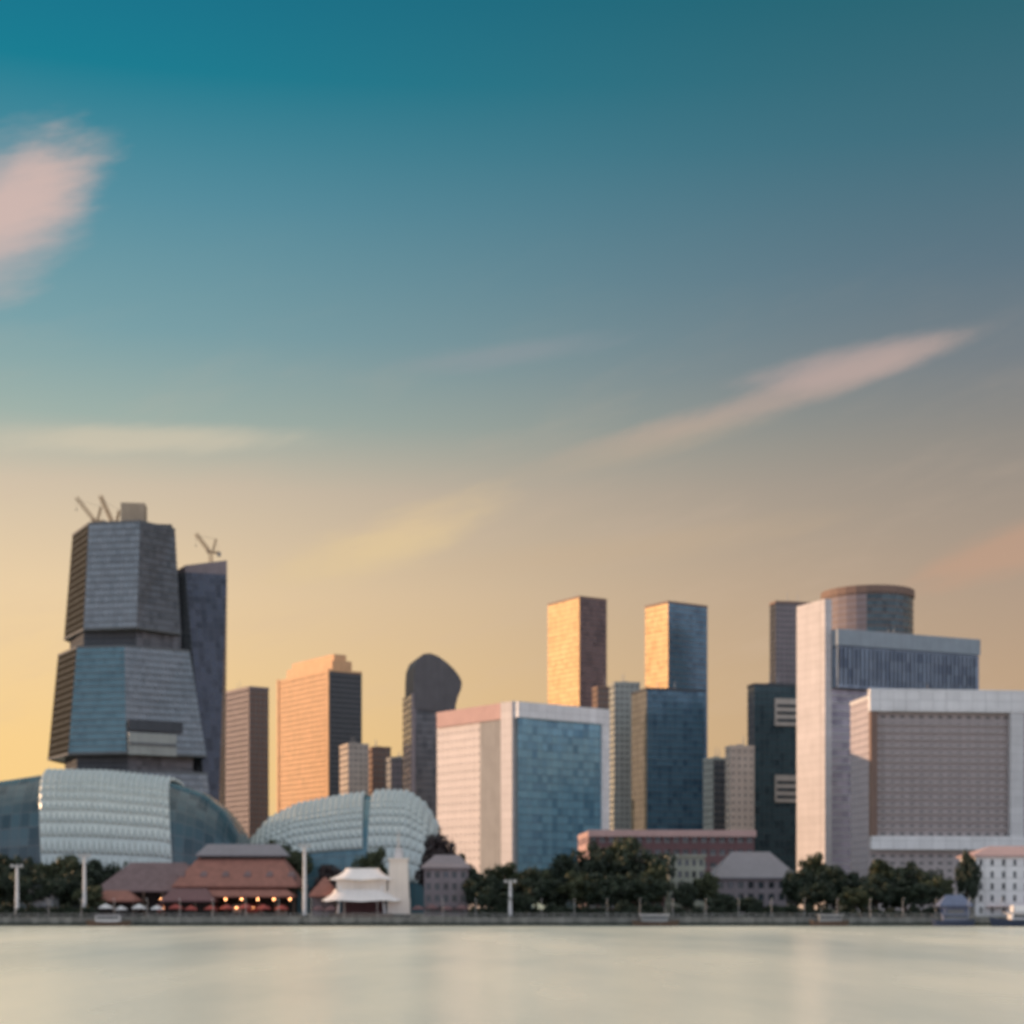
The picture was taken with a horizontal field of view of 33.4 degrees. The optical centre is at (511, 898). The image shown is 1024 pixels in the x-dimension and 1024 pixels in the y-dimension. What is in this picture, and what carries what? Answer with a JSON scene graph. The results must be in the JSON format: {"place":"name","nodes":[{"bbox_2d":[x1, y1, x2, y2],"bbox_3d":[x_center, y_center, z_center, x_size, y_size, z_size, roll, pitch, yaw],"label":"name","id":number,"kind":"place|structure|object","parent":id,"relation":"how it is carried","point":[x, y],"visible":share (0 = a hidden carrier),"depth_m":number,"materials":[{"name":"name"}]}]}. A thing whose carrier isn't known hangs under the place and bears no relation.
{"place":"outdoors","nodes":[
{"label":"outdoors","id":0,"kind":"place"},
{"bbox_2d":[225,685,268,838],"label":"office block","id":1,"kind":"structure","parent":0,"point":[247,764],"depth_m":1186.74,"materials":[{"name":"concrete"}]},
{"bbox_2d":[277,654,361,812],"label":"residential tower","id":2,"kind":"structure","parent":0,"point":[319,711],"depth_m":1279.76,"materials":[{"name":"stone"}]},
{"bbox_2d":[339,736,368,794],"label":"apartment block","id":3,"kind":"structure","parent":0,"point":[354,767],"depth_m":1083.20,"materials":[{"name":"concrete"}]},
{"bbox_2d":[369,739,390,794],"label":"apartment block","id":4,"kind":"structure","parent":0,"point":[378,755],"depth_m":1121.63,"materials":[{"name":"concrete"}]},
{"bbox_2d":[385,753,402,790],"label":"apartment block","id":5,"kind":"structure","parent":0,"point":[394,773],"depth_m":1061.45,"materials":[{"name":"concrete"}]},
{"bbox_2d":[402,653,461,819],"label":"office tower","id":6,"kind":"structure","parent":0,"point":[433,683],"depth_m":1002.50,"materials":[{"name":"grey glass"}]},
{"bbox_2d":[0,926,1023,1023],"bbox_3d":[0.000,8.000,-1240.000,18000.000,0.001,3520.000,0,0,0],"label":"water","id":7,"kind":"structure","parent":0,"point":[511,974],"depth_m":178.62,"materials":[{"name":"liquid"}]},
{"bbox_2d":[86,914,130,925],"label":"river boat","id":8,"kind":"object","parent":7,"relation":"on","point":[107,921],"visible":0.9,"depth_m":494.86,"materials":[{"name":"white paint"}]},
{"bbox_2d":[632,914,678,925],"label":"river boat","id":9,"kind":"object","parent":7,"relation":"on","point":[654,921],"visible":0.91,"depth_m":494.77,"materials":[{"name":"grey concrete"}]},
{"bbox_2d":[809,914,848,925],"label":"river boat","id":10,"kind":"object","parent":7,"relation":"on","point":[829,921],"visible":0.89,"depth_m":494.94,"materials":[{"name":"grey concrete"}]},
{"bbox_2d":[932,914,974,925],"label":"river boat","id":11,"kind":"object","parent":7,"relation":"on","point":[955,920],"visible":0.91,"depth_m":492.86,"materials":[{"name":"fabric"}]},
{"bbox_2d":[989,905,1023,925],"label":"ferry","id":12,"kind":"object","parent":7,"relation":"on","point":[1015,919],"visible":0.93,"depth_m":490.12,"materials":[{"name":"white paint"}]},
{"bbox_2d":[0,0,1023,815],"label":"sky","id":13,"kind":"structure","parent":0,"point":[447,323],"materials":[{"name":"blue"}]},
{"bbox_2d":[436,701,609,909],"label":"hotel","id":14,"kind":"structure","parent":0,"point":[521,785],"depth_m":817.02,"materials":[{"name":"glass"}]},
{"bbox_2d":[548,593,606,707],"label":"office tower","id":15,"kind":"structure","parent":0,"point":[577,649],"depth_m":1340.16,"materials":[{"name":"brown glass"}]},
{"bbox_2d":[592,686,608,708],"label":"office block","id":16,"kind":"structure","parent":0,"point":[600,697],"depth_m":1151.66,"materials":[{"name":"pink stone"}]},
{"bbox_2d":[609,677,639,829],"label":"residential tower","id":17,"kind":"structure","parent":0,"point":[620,747],"depth_m":1061.23,"materials":[{"name":"grey concrete"}]},
{"bbox_2d":[296,909,1007,916],"bbox_3d":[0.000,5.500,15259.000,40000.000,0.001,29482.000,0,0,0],"label":"ground","id":18,"kind":"structure","parent":0,"point":[626,916],"depth_m":523.24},
{"bbox_2d":[0,874,14,904],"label":"shade tree","id":19,"kind":"object","parent":18,"relation":"on","point":[7,888],"visible":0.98,"depth_m":521.31,"materials":[{"name":"green plant"}]},
{"bbox_2d":[0,853,31,903],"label":"shade tree","id":20,"kind":"object","parent":18,"relation":"on","point":[6,869],"visible":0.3,"depth_m":542.74,"materials":[{"name":"green plant"}]},
{"bbox_2d":[8,872,28,905],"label":"shade tree","id":21,"kind":"object","parent":18,"relation":"on","point":[12,875],"visible":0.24,"depth_m":529.05,"materials":[{"name":"green plant"}]},
{"bbox_2d":[19,870,66,905],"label":"shade tree","id":22,"kind":"object","parent":18,"relation":"on","point":[49,886],"visible":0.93,"depth_m":519.22,"materials":[{"name":"green plant"}]},
{"bbox_2d":[29,885,58,916],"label":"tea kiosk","id":23,"kind":"object","parent":18,"relation":"on","point":[44,903],"visible":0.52,"depth_m":520.00,"materials":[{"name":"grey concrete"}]},
{"bbox_2d":[31,854,81,909],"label":"shade tree","id":24,"kind":"object","parent":18,"relation":"on","point":[60,866],"visible":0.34,"depth_m":548.51,"materials":[{"name":"green plant"}]},
{"bbox_2d":[55,870,95,905],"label":"shade tree","id":25,"kind":"object","parent":18,"relation":"on","point":[74,878],"visible":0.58,"depth_m":529.09,"materials":[{"name":"green plant"}]},
{"bbox_2d":[69,859,105,905],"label":"shade tree","id":26,"kind":"object","parent":18,"relation":"on","point":[93,871],"visible":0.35,"depth_m":552.84,"materials":[{"name":"green plant"}]},
{"bbox_2d":[91,861,121,892],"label":"shade tree","id":27,"kind":"object","parent":18,"relation":"on","point":[111,872],"visible":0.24,"depth_m":557.36,"materials":[{"name":"green plant"}]},
{"bbox_2d":[0,768,250,912],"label":"theatre dome","id":28,"kind":"structure","parent":18,"relation":"on","point":[105,817],"depth_m":563.79,"materials":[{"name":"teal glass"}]},
{"bbox_2d":[47,503,209,794],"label":"office tower","id":29,"kind":"structure","parent":18,"relation":"on","point":[125,698],"depth_m":987.50,"materials":[{"name":"grey glass"}]},
{"bbox_2d":[75,496,105,521],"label":"tower crane","id":30,"kind":"object","parent":29,"relation":"on","point":[93,519],"visible":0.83,"depth_m":1019.28,"materials":[{"name":"paint"}]},
{"bbox_2d":[98,495,120,520],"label":"tower crane","id":31,"kind":"object","parent":29,"relation":"on","point":[107,511],"visible":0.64,"depth_m":1030.64,"materials":[{"name":"paint"}]},
{"bbox_2d":[95,844,307,916],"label":"dining hall","id":32,"kind":"structure","parent":18,"relation":"on","point":[258,874],"depth_m":527.00,"materials":[{"name":"brown tile"}]},
{"bbox_2d":[177,560,226,805],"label":"office tower","id":33,"kind":"structure","parent":18,"relation":"on","point":[202,589],"depth_m":1025.96,"materials":[{"name":"grey glass"}]},
{"bbox_2d":[194,533,220,561],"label":"tower crane","id":34,"kind":"object","parent":33,"relation":"on","point":[212,552],"visible":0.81,"depth_m":1044.21,"materials":[{"name":"paint"}]},
{"bbox_2d":[265,839,313,896],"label":"shade tree","id":35,"kind":"object","parent":18,"relation":"on","point":[295,860],"visible":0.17,"depth_m":572.87,"materials":[{"name":"green plant"}]},
{"bbox_2d":[309,864,341,906],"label":"shade tree","id":36,"kind":"object","parent":18,"relation":"on","point":[327,871],"visible":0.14,"depth_m":533.60,"materials":[{"name":"green plant"}]},
{"bbox_2d":[250,788,440,913],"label":"theatre dome","id":37,"kind":"structure","parent":18,"relation":"on","point":[342,831],"depth_m":597.48,"materials":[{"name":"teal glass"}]},
{"bbox_2d":[351,846,388,874],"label":"shade tree","id":38,"kind":"object","parent":18,"relation":"on","point":[374,859],"visible":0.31,"depth_m":543.54,"materials":[{"name":"green plant"}]},
{"bbox_2d":[414,833,456,890],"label":"shade tree","id":39,"kind":"object","parent":18,"relation":"on","point":[435,845],"visible":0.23,"depth_m":550.27,"materials":[{"name":"green plant"}]},
{"bbox_2d":[421,855,471,915],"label":"house","id":40,"kind":"structure","parent":18,"relation":"on","point":[445,876],"depth_m":530.00,"materials":[{"name":"paint"}]},
{"bbox_2d":[461,873,504,907],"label":"shade tree","id":41,"kind":"object","parent":18,"relation":"on","point":[473,884],"visible":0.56,"depth_m":523.17,"materials":[{"name":"green plant"}]},
{"bbox_2d":[483,862,518,895],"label":"shade tree","id":42,"kind":"object","parent":18,"relation":"on","point":[505,872],"visible":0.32,"depth_m":535.71,"materials":[{"name":"green plant"}]},
{"bbox_2d":[508,865,549,908],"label":"shade tree","id":43,"kind":"object","parent":18,"relation":"on","point":[531,881],"visible":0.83,"depth_m":517.44,"materials":[{"name":"green plant"}]},
{"bbox_2d":[534,878,569,906],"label":"shade tree","id":44,"kind":"object","parent":18,"relation":"on","point":[558,899],"visible":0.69,"depth_m":524.62,"materials":[{"name":"green plant"}]},
{"bbox_2d":[547,862,575,906],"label":"shade tree","id":45,"kind":"object","parent":18,"relation":"on","point":[559,875],"visible":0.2,"depth_m":545.85,"materials":[{"name":"green plant"}]},
{"bbox_2d":[555,871,595,905],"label":"shade tree","id":46,"kind":"object","parent":18,"relation":"on","point":[574,885],"visible":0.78,"depth_m":519.90,"materials":[{"name":"green plant"}]},
{"bbox_2d":[548,840,617,906],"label":"shade tree","id":47,"kind":"object","parent":18,"relation":"on","point":[600,862],"visible":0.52,"depth_m":545.61,"materials":[{"name":"green plant"}]},
{"bbox_2d":[582,872,630,912],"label":"shade tree","id":48,"kind":"object","parent":18,"relation":"on","point":[609,892],"visible":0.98,"depth_m":514.88,"materials":[{"name":"green plant"}]},
{"bbox_2d":[591,835,640,907],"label":"shade tree","id":49,"kind":"object","parent":18,"relation":"on","point":[617,846],"visible":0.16,"depth_m":553.59,"materials":[{"name":"green plant"}]},
{"bbox_2d":[609,839,676,910],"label":"shade tree","id":50,"kind":"object","parent":18,"relation":"on","point":[623,864],"visible":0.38,"depth_m":538.17,"materials":[{"name":"green plant"}]},
{"bbox_2d":[619,871,670,907],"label":"shade tree","id":51,"kind":"object","parent":18,"relation":"on","point":[642,891],"visible":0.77,"depth_m":520.01,"materials":[{"name":"green plant"}]},
{"bbox_2d":[636,864,675,906],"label":"shade tree","id":52,"kind":"object","parent":18,"relation":"on","point":[659,872],"visible":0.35,"depth_m":527.71,"materials":[{"name":"green plant"}]},
{"bbox_2d":[578,830,755,909],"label":"shopping podium","id":53,"kind":"object","parent":18,"relation":"on","point":[716,847],"visible":0.2,"depth_m":722.00,"materials":[{"name":"pink concrete"}]},
{"bbox_2d":[671,880,698,911],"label":"shade tree","id":54,"kind":"object","parent":18,"relation":"on","point":[684,894],"visible":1,"depth_m":525.51,"materials":[{"name":"green plant"}]},
{"bbox_2d":[689,871,719,912],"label":"shade tree","id":55,"kind":"object","parent":18,"relation":"on","point":[707,886],"visible":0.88,"depth_m":537.69,"materials":[{"name":"green plant"}]},
{"bbox_2d":[707,892,740,909],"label":"shade tree","id":56,"kind":"object","parent":18,"relation":"on","point":[721,900],"visible":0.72,"depth_m":517.47,"materials":[{"name":"green plant"}]},
{"bbox_2d":[707,852,795,912],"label":"house","id":57,"kind":"structure","parent":18,"relation":"on","point":[759,875],"depth_m":575.26,"materials":[{"name":"stone"}]},
{"bbox_2d":[780,868,813,907],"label":"shade tree","id":58,"kind":"object","parent":18,"relation":"on","point":[793,884],"visible":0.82,"depth_m":527.72,"materials":[{"name":"green plant"}]},
{"bbox_2d":[797,852,831,910],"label":"shade tree","id":59,"kind":"object","parent":18,"relation":"on","point":[814,864],"visible":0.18,"depth_m":543.13,"materials":[{"name":"green plant"}]},
{"bbox_2d":[796,881,838,909],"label":"shade tree","id":60,"kind":"object","parent":18,"relation":"on","point":[816,893],"visible":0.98,"depth_m":515.72,"materials":[{"name":"green plant"}]},
{"bbox_2d":[812,865,864,912],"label":"shade tree","id":61,"kind":"object","parent":18,"relation":"on","point":[836,878],"visible":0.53,"depth_m":525.68,"materials":[{"name":"green plant"}]},
{"bbox_2d":[860,873,896,908],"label":"shade tree","id":62,"kind":"object","parent":18,"relation":"on","point":[878,888],"visible":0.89,"depth_m":515.75,"materials":[{"name":"green plant"}]},
{"bbox_2d":[866,858,912,911],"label":"shade tree","id":63,"kind":"object","parent":18,"relation":"on","point":[882,869],"visible":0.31,"depth_m":544.90,"materials":[{"name":"green plant"}]},
{"bbox_2d":[874,878,945,912],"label":"shade tree","id":64,"kind":"object","parent":18,"relation":"on","point":[921,894],"visible":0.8,"depth_m":517.62,"materials":[{"name":"green plant"}]},
{"bbox_2d":[890,860,942,907],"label":"shade tree","id":65,"kind":"object","parent":18,"relation":"on","point":[916,872],"visible":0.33,"depth_m":535.16,"materials":[{"name":"green plant"}]},
{"bbox_2d":[917,874,955,906],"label":"shade tree","id":66,"kind":"object","parent":18,"relation":"on","point":[940,882],"visible":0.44,"depth_m":525.43,"materials":[{"name":"green plant"}]},
{"bbox_2d":[954,849,980,900],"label":"shade tree","id":67,"kind":"object","parent":18,"relation":"on","point":[966,873],"visible":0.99,"depth_m":526.58,"materials":[{"name":"green plant"}]},
{"bbox_2d":[631,680,704,829],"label":"office block","id":68,"kind":"structure","parent":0,"point":[667,741],"depth_m":1005.65,"materials":[{"name":"blue glass"}]},
{"bbox_2d":[645,599,707,757],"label":"office tower","id":69,"kind":"structure","parent":0,"point":[676,649],"depth_m":1220.46,"materials":[{"name":"blue glass"}]},
{"bbox_2d":[665,855,706,912],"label":"building","id":70,"kind":"structure","parent":0,"point":[690,868],"depth_m":560.00,"materials":[{"name":"stone"}]},
{"bbox_2d":[703,747,724,829],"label":"apartment block","id":71,"kind":"structure","parent":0,"point":[713,793],"depth_m":942.48,"materials":[{"name":"grey concrete"}]},
{"bbox_2d":[725,738,754,829],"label":"apartment block","id":72,"kind":"structure","parent":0,"point":[739,786],"depth_m":901.39,"materials":[{"name":"concrete"}]},
{"bbox_2d":[747,673,796,871],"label":"office block","id":73,"kind":"structure","parent":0,"point":[772,723],"depth_m":962.37,"materials":[{"name":"teal glass"}]},
{"bbox_2d":[769,595,811,683],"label":"residential tower","id":74,"kind":"structure","parent":0,"point":[783,641],"depth_m":1182.48,"materials":[{"name":"stone"}]},
{"bbox_2d":[821,584,914,633],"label":"office tower","id":75,"kind":"structure","parent":0,"point":[882,608],"depth_m":1015.42,"materials":[{"name":"glass"}]},
{"bbox_2d":[797,599,979,909],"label":"hotel","id":76,"kind":"structure","parent":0,"point":[839,671],"depth_m":856.66,"materials":[{"name":"concrete"}]},
{"bbox_2d":[850,684,1023,910],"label":"hotel","id":77,"kind":"structure","parent":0,"point":[936,778],"depth_m":763.11,"materials":[{"name":"concrete"}]},
{"bbox_2d":[956,846,1023,915],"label":"building","id":78,"kind":"structure","parent":0,"point":[1002,872],"depth_m":530.00,"materials":[{"name":"white paint"}]},
{"bbox_3d":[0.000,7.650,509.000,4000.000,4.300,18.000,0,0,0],"label":"promenade","id":79,"kind":"structure","parent":0,"visible":0},
{"bbox_2d":[0,899,14,916],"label":"shrub","id":80,"kind":"object","parent":79,"relation":"on","point":[6,907],"visible":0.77,"depth_m":507.61,"materials":[{"name":"green plant"}]},
{"bbox_2d":[10,864,22,916],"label":"floodlight mast","id":81,"kind":"object","parent":79,"relation":"on","point":[16,866],"visible":0.81,"depth_m":505.60,"materials":[{"name":"metal"}]},
{"bbox_2d":[20,913,88,916],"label":"railing","id":82,"kind":"object","parent":79,"relation":"on","point":[45,914],"visible":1,"depth_m":500.46,"materials":[{"name":"metal"}]},
{"bbox_2d":[59,902,76,916],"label":"shrub","id":83,"kind":"object","parent":79,"relation":"on","point":[67,908],"visible":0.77,"depth_m":506.80,"materials":[{"name":"green plant"}]},
{"bbox_2d":[78,854,90,907],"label":"floodlight mast","id":84,"kind":"object","parent":79,"relation":"on","point":[84,902],"visible":0.75,"depth_m":507.60,"materials":[{"name":"metal"}]},
{"bbox_2d":[75,904,100,916],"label":"shrub","id":85,"kind":"object","parent":79,"relation":"on","point":[87,909],"visible":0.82,"depth_m":504.55,"materials":[{"name":"green plant"}]},
{"bbox_2d":[71,885,107,908],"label":"shade tree","id":86,"kind":"object","parent":79,"relation":"on","point":[94,895],"visible":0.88,"depth_m":511.96,"materials":[{"name":"green plant"}]},
{"bbox_2d":[93,890,142,916],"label":"eating house","id":87,"kind":"structure","parent":79,"relation":"on","point":[128,899],"depth_m":517.30,"materials":[{"name":"red tile"}]},
{"bbox_2d":[159,888,219,916],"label":"eating house","id":88,"kind":"structure","parent":79,"relation":"on","point":[200,899],"depth_m":517.30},
{"bbox_2d":[160,913,228,916],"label":"railing","id":89,"kind":"object","parent":79,"relation":"on","point":[194,914],"visible":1,"depth_m":500.46,"materials":[{"name":"metal"}]},
{"bbox_2d":[298,844,310,916],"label":"floodlight mast","id":90,"kind":"object","parent":79,"relation":"on","point":[304,846],"visible":0.83,"depth_m":507.57,"materials":[{"name":"metal"}]},
{"bbox_2d":[308,877,337,916],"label":"eating house","id":91,"kind":"structure","parent":79,"relation":"on","point":[324,888],"depth_m":519.80,"materials":[{"name":"red tile"}]},
{"bbox_2d":[321,868,399,916],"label":"pavilion","id":92,"kind":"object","parent":79,"relation":"on","point":[361,890],"visible":0.88,"depth_m":510.50,"materials":[{"name":"white fabric"}]},
{"bbox_2d":[387,830,412,916],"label":"pylon","id":93,"kind":"object","parent":79,"relation":"on","point":[398,885],"visible":0.92,"depth_m":511.02,"materials":[{"name":"concrete"}]},
{"bbox_2d":[441,913,509,916],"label":"railing","id":94,"kind":"object","parent":79,"relation":"on","point":[475,914],"visible":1,"depth_m":500.46,"materials":[{"name":"metal"}]},
{"bbox_2d":[475,886,503,909],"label":"shade tree","id":95,"kind":"object","parent":79,"relation":"on","point":[489,897],"visible":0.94,"depth_m":510.21,"materials":[{"name":"green plant"}]},
{"bbox_2d":[0,917,1007,925],"bbox_3d":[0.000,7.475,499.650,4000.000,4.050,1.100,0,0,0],"label":"quay wall","id":96,"kind":"structure","parent":79,"relation":"attached to","point":[459,921],"depth_m":499.20,"materials":[{"name":"concrete"}]},
{"bbox_2d":[496,891,536,916],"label":"shade tree","id":97,"kind":"object","parent":79,"relation":"on","point":[524,901],"visible":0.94,"depth_m":506.79,"materials":[{"name":"green plant"}]},
{"bbox_2d":[544,901,563,916],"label":"shrub","id":98,"kind":"object","parent":79,"relation":"on","point":[552,908],"visible":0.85,"depth_m":504.73,"materials":[{"name":"green plant"}]},
{"bbox_2d":[568,902,596,916],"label":"shrub","id":99,"kind":"object","parent":79,"relation":"on","point":[584,909],"visible":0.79,"depth_m":505.62,"materials":[{"name":"green plant"}]},
{"bbox_2d":[612,900,637,916],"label":"shrub","id":100,"kind":"object","parent":79,"relation":"on","point":[624,907],"visible":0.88,"depth_m":504.67,"materials":[{"name":"green plant"}]},
{"bbox_2d":[638,899,653,916],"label":"shrub","id":101,"kind":"object","parent":79,"relation":"on","point":[646,907],"visible":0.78,"depth_m":505.57,"materials":[{"name":"green plant"}]},
{"bbox_2d":[728,897,763,912],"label":"shade tree","id":102,"kind":"object","parent":79,"relation":"on","point":[746,903],"visible":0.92,"depth_m":509.31,"materials":[{"name":"green plant"}]},
{"bbox_2d":[722,913,790,916],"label":"railing","id":103,"kind":"object","parent":79,"relation":"on","point":[756,914],"visible":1,"depth_m":500.46,"materials":[{"name":"metal"}]},
{"bbox_2d":[778,902,802,916],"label":"shrub","id":104,"kind":"object","parent":79,"relation":"on","point":[790,908],"visible":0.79,"depth_m":506.75,"materials":[{"name":"green plant"}]},
{"bbox_2d":[834,887,872,909],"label":"shade tree","id":105,"kind":"object","parent":79,"relation":"on","point":[860,900],"visible":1,"depth_m":511.72,"materials":[{"name":"green plant"}]},
{"bbox_2d":[936,895,973,916],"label":"ticket booth","id":106,"kind":"object","parent":79,"relation":"on","point":[952,904],"visible":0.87,"depth_m":504.00,"materials":[{"name":"blue metal"}]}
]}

